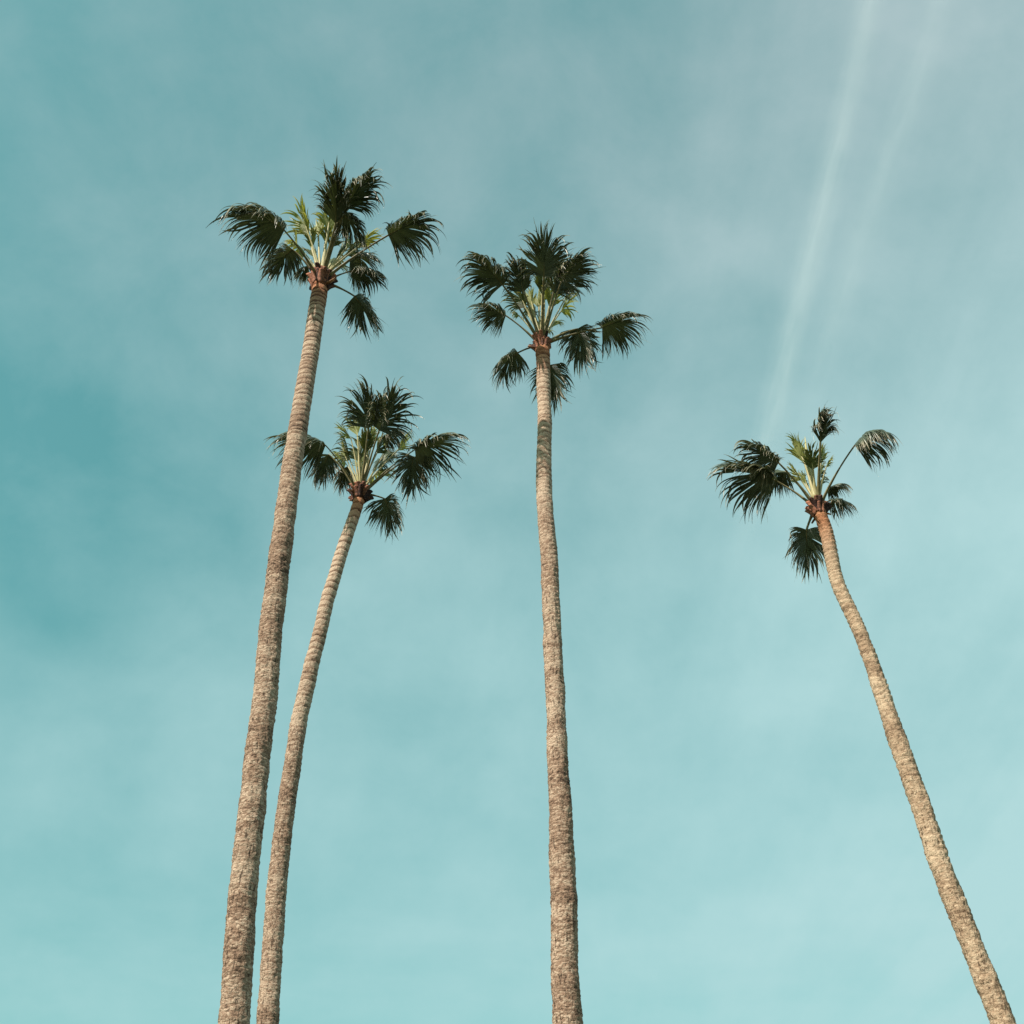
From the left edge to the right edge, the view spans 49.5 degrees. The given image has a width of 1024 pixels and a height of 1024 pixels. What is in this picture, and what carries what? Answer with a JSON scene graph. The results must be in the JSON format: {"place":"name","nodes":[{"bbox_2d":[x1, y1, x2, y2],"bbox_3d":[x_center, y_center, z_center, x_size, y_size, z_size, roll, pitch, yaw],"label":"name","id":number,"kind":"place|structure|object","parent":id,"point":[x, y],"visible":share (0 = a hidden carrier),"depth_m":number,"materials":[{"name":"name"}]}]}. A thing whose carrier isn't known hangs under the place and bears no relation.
{"place":"outdoors","nodes":[
{"label":"outdoors","id":0,"kind":"place"},
{"bbox_2d":[206,159,443,1023],"bbox_3d":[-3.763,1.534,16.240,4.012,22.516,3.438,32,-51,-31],"label":"palm tree","id":1,"kind":"object","parent":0,"point":[338,202],"visible":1,"depth_m":20.05,"materials":[{"name":"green plant"}]},
{"bbox_2d":[256,373,470,1023],"bbox_3d":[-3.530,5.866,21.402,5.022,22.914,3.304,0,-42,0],"label":"palm tree","id":2,"kind":"object","parent":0,"point":[378,414],"visible":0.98,"depth_m":27.59,"materials":[{"name":"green plant"}]},
{"bbox_2d":[0,0,1023,1023],"label":"sky","id":3,"kind":"structure","parent":0,"point":[807,206],"materials":[{"name":"teal"}]},
{"bbox_2d":[456,217,651,1023],"bbox_3d":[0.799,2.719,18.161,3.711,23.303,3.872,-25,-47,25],"label":"palm tree","id":4,"kind":"object","parent":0,"point":[550,268],"visible":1,"depth_m":23.56,"materials":[{"name":"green plant"}]},
{"bbox_2d":[706,406,1015,1023],"bbox_3d":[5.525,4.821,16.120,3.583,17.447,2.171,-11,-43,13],"label":"palm tree","id":5,"kind":"object","parent":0,"point":[765,479],"visible":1,"depth_m":19.70,"materials":[{"name":"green plant"}]}
]}

